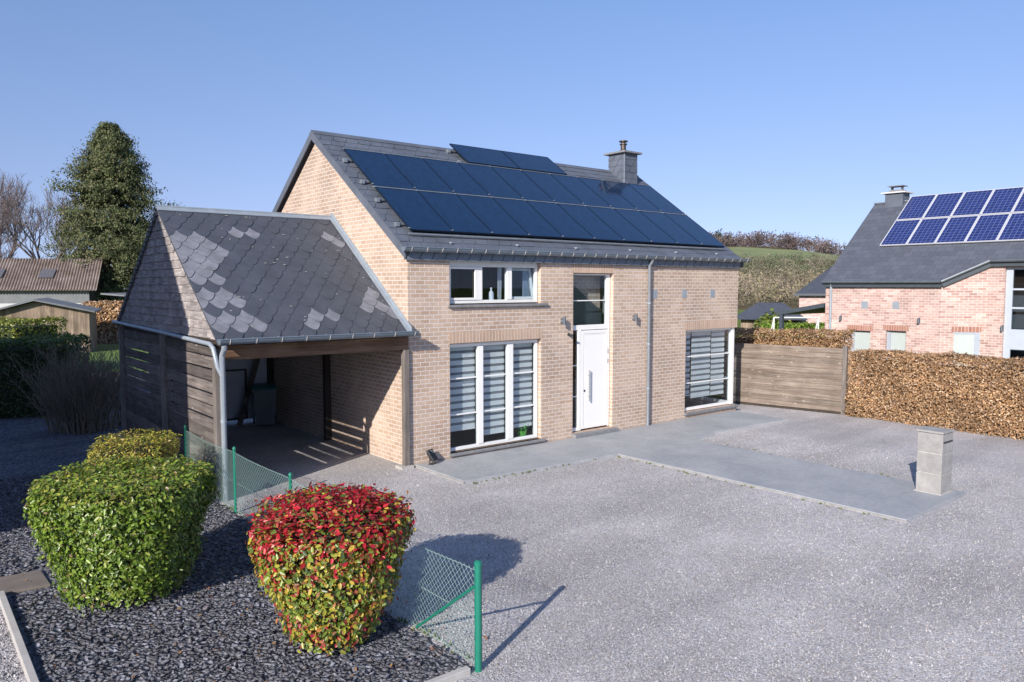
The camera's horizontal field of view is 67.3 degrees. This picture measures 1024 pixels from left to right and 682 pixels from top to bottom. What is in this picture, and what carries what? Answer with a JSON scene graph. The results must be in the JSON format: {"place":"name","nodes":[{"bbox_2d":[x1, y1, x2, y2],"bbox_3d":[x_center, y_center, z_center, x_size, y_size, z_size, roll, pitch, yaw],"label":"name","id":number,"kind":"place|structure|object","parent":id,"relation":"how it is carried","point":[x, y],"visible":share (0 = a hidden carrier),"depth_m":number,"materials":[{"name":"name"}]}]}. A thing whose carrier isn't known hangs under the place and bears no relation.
{"place":"outdoors","nodes":[
{"label":"outdoors","id":0,"kind":"place"},
{"bbox_2d":[0,609,22,681],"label":"kerbside gravel","id":1,"kind":"structure","parent":0,"point":[8,673],"depth_m":7.49,"materials":[{"name":"grey gravel"}]},
{"bbox_2d":[0,298,101,351],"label":"timber shed","id":2,"kind":"structure","parent":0,"point":[81,318],"depth_m":41.82,"materials":[{"name":"brown wood"}]},
{"bbox_2d":[100,293,125,306],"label":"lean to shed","id":3,"kind":"object","parent":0,"point":[117,294],"visible":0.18,"depth_m":54.05,"materials":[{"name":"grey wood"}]},
{"bbox_2d":[78,343,148,370],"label":"lawn","id":4,"kind":"structure","parent":0,"point":[104,345],"depth_m":42.30,"materials":[{"name":"green plant"}]},
{"bbox_2d":[81,300,147,343],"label":"beech hedge","id":5,"kind":"object","parent":4,"relation":"on","point":[107,314],"visible":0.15,"depth_m":48.62,"materials":[{"name":"brown plant"}]},
{"bbox_2d":[0,372,471,681],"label":"slate bed","id":6,"kind":"object","parent":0,"point":[30,446],"visible":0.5,"depth_m":16.15,"materials":[{"name":"grey gravel"}]},
{"bbox_2d":[0,570,50,594],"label":"inspection cover","id":7,"kind":"object","parent":6,"relation":"on","point":[17,583],"visible":1,"depth_m":9.44,"materials":[{"name":"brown concrete"}]},
{"bbox_2d":[0,315,68,344],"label":"privet hedge","id":8,"kind":"object","parent":6,"relation":"on","point":[13,328],"visible":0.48,"depth_m":30.99,"materials":[{"name":"green plant"}]},
{"bbox_2d":[0,332,91,418],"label":"laurel hedge","id":9,"kind":"object","parent":6,"relation":"on","point":[13,403],"visible":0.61,"depth_m":21.41,"materials":[{"name":"green plant"}]},
{"bbox_2d":[1,330,146,434],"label":"bare shrub","id":10,"kind":"object","parent":6,"relation":"on","point":[86,401],"visible":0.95,"depth_m":19.20,"materials":[{"name":"brown plant"}]},
{"bbox_2d":[21,453,219,616],"bbox_3d":[-4.535,2.248,9.077,1.912,1.608,2.000,0,4,0],"label":"clipped shrub","id":11,"kind":"object","parent":6,"relation":"on","point":[130,529],"visible":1,"depth_m":8.49,"materials":[{"name":"green plant"}]},
{"bbox_2d":[86,427,181,474],"bbox_3d":[-5.949,2.128,12.170,1.380,1.400,1.373,0,4,0],"label":"golden shrub","id":12,"kind":"object","parent":6,"relation":"on","point":[141,447],"visible":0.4,"depth_m":11.96,"materials":[{"name":"yellow plant"}]},
{"bbox_2d":[0,469,471,681],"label":"slate chips","id":13,"kind":"object","parent":6,"relation":"on","point":[385,636],"visible":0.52,"depth_m":8.05,"materials":[{"name":"grey gravel"}]},
{"bbox_2d":[25,515,486,681],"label":"fallen leaves","id":14,"kind":"object","parent":13,"relation":"on","point":[241,614],"visible":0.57,"depth_m":8.06,"materials":[{"name":"brown plant"}]},
{"bbox_2d":[245,481,415,655],"bbox_3d":[-1.831,2.301,7.901,1.703,1.666,1.641,0,4,0],"label":"red tipped shrub","id":15,"kind":"object","parent":6,"relation":"on","point":[332,573],"visible":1,"depth_m":7.43,"materials":[{"name":"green plant"}]},
{"bbox_2d":[0,398,1023,681],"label":"gravel drive","id":16,"kind":"structure","parent":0,"point":[304,458],"depth_m":10.33,"materials":[{"name":"grey gravel"}]},
{"bbox_2d":[0,590,38,681],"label":"kerb","id":17,"kind":"structure","parent":16,"relation":"on","point":[22,653],"depth_m":7.80,"materials":[{"name":"concrete"}]},
{"bbox_2d":[236,343,260,425],"bbox_3d":[-6.905,1.085,20.368,0.062,2.298,0.930,3,5,36],"label":"leaning board","id":18,"kind":"object","parent":16,"relation":"on","point":[248,393],"visible":0.64,"depth_m":20.30,"materials":[{"name":"brown wood"}]},
{"bbox_2d":[252,383,276,424],"bbox_3d":[-6.510,1.679,20.246,0.632,1.074,0.779,-1,4,-19],"label":"wheelie bin","id":19,"kind":"object","parent":16,"relation":"on","point":[264,396],"visible":1,"depth_m":19.96,"materials":[{"name":"plastic"}]},
{"bbox_2d":[112,205,418,501],"bbox_3d":[-5.722,-0.208,16.808,3.910,5.340,7.588,-3,5,-39],"label":"carport","id":20,"kind":"object","parent":16,"relation":"on","point":[207,281],"visible":1,"depth_m":15.10,"materials":[{"name":"stone"}]},
{"bbox_2d":[148,342,266,420],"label":"wall","id":21,"kind":"structure","parent":20,"relation":"attached to","point":[238,372],"depth_m":20.40,"materials":[{"name":"black"}]},
{"bbox_2d":[184,425,481,672],"bbox_3d":[-3.216,2.360,10.865,0.080,1.110,9.268,-3,5,-39],"label":"chain link fence","id":22,"kind":"object","parent":16,"relation":"on","point":[476,587],"visible":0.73,"depth_m":8.07,"materials":[{"name":"green metal"}]},
{"bbox_2d":[424,666,470,681],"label":"kerb","id":23,"kind":"structure","parent":16,"relation":"on","point":[458,674],"depth_m":7.16,"materials":[{"name":"concrete"}]},
{"bbox_2d":[272,130,750,465],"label":"brick house","id":24,"kind":"structure","parent":16,"relation":"on","point":[444,240],"depth_m":18.25,"materials":[{"name":"brick"}]},
{"bbox_2d":[488,287,493,299],"bbox_3d":[-0.458,-1.031,16.920,0.120,0.295,0.117,-3,5,-39],"label":"bottle","id":25,"kind":"object","parent":24,"relation":"on","point":[491,295],"visible":0.95,"depth_m":16.88,"materials":[{"name":"glass"}]},
{"bbox_2d":[449,339,544,456],"bbox_3d":[-0.362,1.189,16.993,2.660,2.355,0.335,-3,5,-39],"label":"window","id":26,"kind":"structure","parent":24,"relation":"in","point":[490,374],"depth_m":17.09,"materials":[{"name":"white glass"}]},
{"bbox_2d":[448,261,547,307],"bbox_3d":[-0.360,-1.247,16.855,2.730,0.975,0.410,-3,5,-39],"label":"window","id":27,"kind":"structure","parent":24,"relation":"in","point":[527,286],"depth_m":17.01,"materials":[{"name":"white plastic"}]},
{"bbox_2d":[515,422,532,436],"bbox_3d":[0.236,2.028,17.811,0.570,0.484,0.316,-3,5,-39],"label":"pot plant","id":28,"kind":"object","parent":24,"relation":"in","point":[521,431],"visible":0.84,"depth_m":17.73,"materials":[{"name":"green plant"}]},
{"bbox_2d":[560,317,565,324],"bbox_3d":[1.197,-0.470,17.907,0.074,0.184,0.147,-3,5,-39],"label":"wall lamp","id":29,"kind":"object","parent":24,"relation":"attached to","point":[563,320],"visible":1,"depth_m":17.85,"materials":[{"name":"metal"}]},
{"bbox_2d":[572,274,609,431],"bbox_3d":[1.891,0.263,18.797,1.330,3.795,0.088,-3,5,-39],"label":"door frame","id":30,"kind":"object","parent":24,"relation":"in","point":[606,325],"depth_m":18.66,"materials":[{"name":"white plastic"}]},
{"bbox_2d":[581,329,607,428],"bbox_3d":[2.034,0.931,18.911,0.915,2.405,0.135,-3,5,-39],"label":"door","id":31,"kind":"structure","parent":24,"relation":"in","point":[594,343],"depth_m":18.91,"materials":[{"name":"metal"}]},
{"bbox_2d":[632,314,637,320],"bbox_3d":[3.115,-0.592,19.459,0.074,0.184,0.147,-3,5,-39],"label":"wall lamp","id":32,"kind":"object","parent":24,"relation":"attached to","point":[635,317],"visible":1,"depth_m":19.41,"materials":[{"name":"metal"}]},
{"bbox_2d":[683,328,738,415],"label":"window","id":33,"kind":"structure","parent":24,"relation":"in","point":[701,366],"depth_m":22.00,"materials":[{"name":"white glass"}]},
{"bbox_2d":[217,440,888,658],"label":"weeds","id":34,"kind":"object","parent":16,"relation":"on","point":[404,621],"visible":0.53,"depth_m":12.39,"materials":[{"name":"green plant"}]},
{"bbox_2d":[217,430,1023,681],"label":"gravel stones","id":35,"kind":"object","parent":16,"relation":"on","point":[812,629],"visible":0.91,"depth_m":9.52,"materials":[{"name":"grey gravel"}]},
{"bbox_2d":[414,455,906,522],"bbox_3d":[2.441,2.623,14.839,8.848,0.092,3.229,1,4,18],"label":"path edging","id":36,"kind":"object","parent":16,"relation":"on","point":[800,497],"visible":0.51,"depth_m":14.10,"materials":[{"name":"grey concrete"}]},
{"bbox_2d":[720,340,847,414],"bbox_3d":[8.053,1.042,23.045,3.782,1.950,0.100,3,5,40],"label":"wooden fence","id":37,"kind":"object","parent":16,"relation":"on","point":[818,401],"visible":0.85,"depth_m":22.86,"materials":[{"name":"brown wood"}]},
{"bbox_2d":[0,0,1023,265],"label":"sky","id":38,"kind":"structure","parent":0,"point":[797,116],"materials":[{"name":"blue"}]},
{"bbox_2d":[116,289,1023,438],"bbox_3d":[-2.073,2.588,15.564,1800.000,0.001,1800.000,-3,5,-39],"label":"ground","id":39,"kind":"structure","parent":0,"point":[716,396],"depth_m":25.73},
{"bbox_2d":[0,214,31,258],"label":"bare tree","id":40,"kind":"object","parent":39,"relation":"on","point":[7,241],"visible":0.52,"depth_m":68.21,"materials":[{"name":"brown plant"}]},
{"bbox_2d":[0,173,38,256],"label":"bare tree","id":41,"kind":"object","parent":39,"relation":"on","point":[6,198],"visible":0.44,"depth_m":75.90,"materials":[{"name":"brown plant"}]},
{"bbox_2d":[0,169,103,258],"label":"bare tree","id":42,"kind":"object","parent":39,"relation":"on","point":[16,209],"visible":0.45,"depth_m":72.86,"materials":[{"name":"brown plant"}]},
{"bbox_2d":[0,258,111,307],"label":"barn","id":43,"kind":"structure","parent":39,"relation":"on","point":[23,279],"depth_m":59.26,"materials":[{"name":"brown wood"}]},
{"bbox_2d":[32,120,184,304],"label":"conifer tree","id":44,"kind":"object","parent":39,"relation":"on","point":[106,189],"visible":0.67,"depth_m":63.43,"materials":[{"name":"green plant"}]},
{"bbox_2d":[749,308,790,336],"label":"evergreen bush","id":45,"kind":"object","parent":39,"relation":"on","point":[767,318],"visible":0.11,"depth_m":46.32,"materials":[{"name":"green plant"}]},
{"bbox_2d":[709,327,856,402],"bbox_3d":[8.126,0.615,26.280,6.876,2.418,1.389,4,6,45],"label":"beech hedge","id":46,"kind":"object","parent":39,"relation":"on","point":[838,340],"visible":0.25,"depth_m":24.75,"materials":[{"name":"brown plant"}]},
{"bbox_2d":[759,321,824,336],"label":"laurel hedge","id":47,"kind":"object","parent":39,"relation":"on","point":[789,325],"visible":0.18,"depth_m":44.10,"materials":[{"name":"green plant"}]},
{"bbox_2d":[771,317,818,336],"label":"swing frame","id":48,"kind":"object","parent":39,"relation":"on","point":[773,325],"visible":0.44,"depth_m":41.49,"materials":[{"name":"white metal"}]},
{"bbox_2d":[778,303,824,337],"bbox_3d":[13.056,-0.117,31.841,4.200,3.000,1.950,-3,5,-39],"label":"pergola","id":49,"kind":"object","parent":39,"relation":"on","point":[816,308],"visible":0.2,"depth_m":30.95,"materials":[{"name":"grey metal"}]},
{"bbox_2d":[794,266,832,327],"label":"brick house","id":50,"kind":"structure","parent":39,"relation":"on","point":[813,292],"depth_m":51.73,"materials":[{"name":"brick"}]},
{"bbox_2d":[821,185,1023,384],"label":"brick house","id":51,"kind":"structure","parent":39,"relation":"on","point":[947,269],"depth_m":27.44,"materials":[{"name":"brick"}]},
{"bbox_2d":[851,330,869,359],"bbox_3d":[13.063,0.156,28.749,0.060,1.100,0.780,-3,5,-39],"label":"window","id":52,"kind":"structure","parent":51,"relation":"in","point":[862,338],"depth_m":28.74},
{"bbox_2d":[887,331,905,359],"bbox_3d":[13.889,0.204,27.732,0.060,1.150,0.720,-3,5,-39],"label":"window","id":53,"kind":"structure","parent":51,"relation":"in","point":[896,340],"depth_m":27.73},
{"bbox_2d":[953,332,979,365],"bbox_3d":[15.508,0.295,26.256,0.800,1.180,0.030,1,4,14],"label":"window","id":54,"kind":"structure","parent":51,"relation":"in","point":[963,342],"depth_m":26.23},
{"bbox_2d":[1003,267,1023,369],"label":"window","id":55,"kind":"structure","parent":51,"relation":"in","point":[1013,338],"depth_m":25.61,"materials":[{"name":"white plastic"}]},
{"bbox_2d":[843,348,1023,440],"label":"beech hedge","id":56,"kind":"object","parent":39,"relation":"on","point":[915,388],"visible":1,"depth_m":19.83,"materials":[{"name":"brown plant"}]},
{"bbox_2d":[415,410,965,521],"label":"path","id":57,"kind":"structure","parent":0,"point":[676,444],"depth_m":15.71,"materials":[{"name":"concrete"}]},
{"bbox_2d":[426,449,437,464],"bbox_3d":[-1.625,2.356,15.659,0.187,0.296,0.212,2,5,26],"label":"floodlight","id":58,"kind":"object","parent":57,"relation":"on","point":[431,455],"visible":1,"depth_m":15.61,"materials":[{"name":"black plastic"}]},
{"bbox_2d":[914,426,954,495],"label":"letterbox pillar","id":59,"kind":"structure","parent":57,"relation":"on","point":[934,460],"depth_m":13.45,"materials":[{"name":"stone"}]},
{"bbox_2d":[737,303,807,337],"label":"garden shed","id":60,"kind":"structure","parent":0,"point":[748,317],"depth_m":49.95,"materials":[{"name":"grey wood"}]},
{"bbox_2d":[738,247,836,309],"bbox_3d":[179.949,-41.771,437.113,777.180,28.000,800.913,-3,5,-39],"label":"hill","id":61,"kind":"structure","parent":0,"point":[790,304],"depth_m":168.49,"materials":[{"name":"green plant"}]},
{"bbox_2d":[709,228,735,246],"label":"conifer wood","id":62,"kind":"object","parent":61,"relation":"on","point":[718,234],"visible":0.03,"depth_m":520.22,"materials":[{"name":"plant"}]},
{"bbox_2d":[710,229,845,254],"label":"hilltop wood","id":63,"kind":"object","parent":61,"relation":"on","point":[759,240],"visible":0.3,"depth_m":468.10,"materials":[{"name":"twig"},{"name":"bark"},{"name":"dry leaf"}]},
{"bbox_2d":[738,266,824,305],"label":"scrub","id":64,"kind":"object","parent":61,"relation":"on","point":[789,289],"visible":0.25,"depth_m":158.48,"materials":[{"name":"beige plant"}]},
{"bbox_2d":[727,247,838,260],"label":"pasture","id":65,"kind":"structure","parent":61,"relation":"on","point":[754,252],"depth_m":417.90,"materials":[{"name":"green plant"}]},
{"bbox_2d":[735,252,840,280],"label":"mixed thicket","id":66,"kind":"object","parent":61,"relation":"on","point":[778,265],"visible":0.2,"depth_m":288.66,"materials":[{"name":"plant"}]}
]}

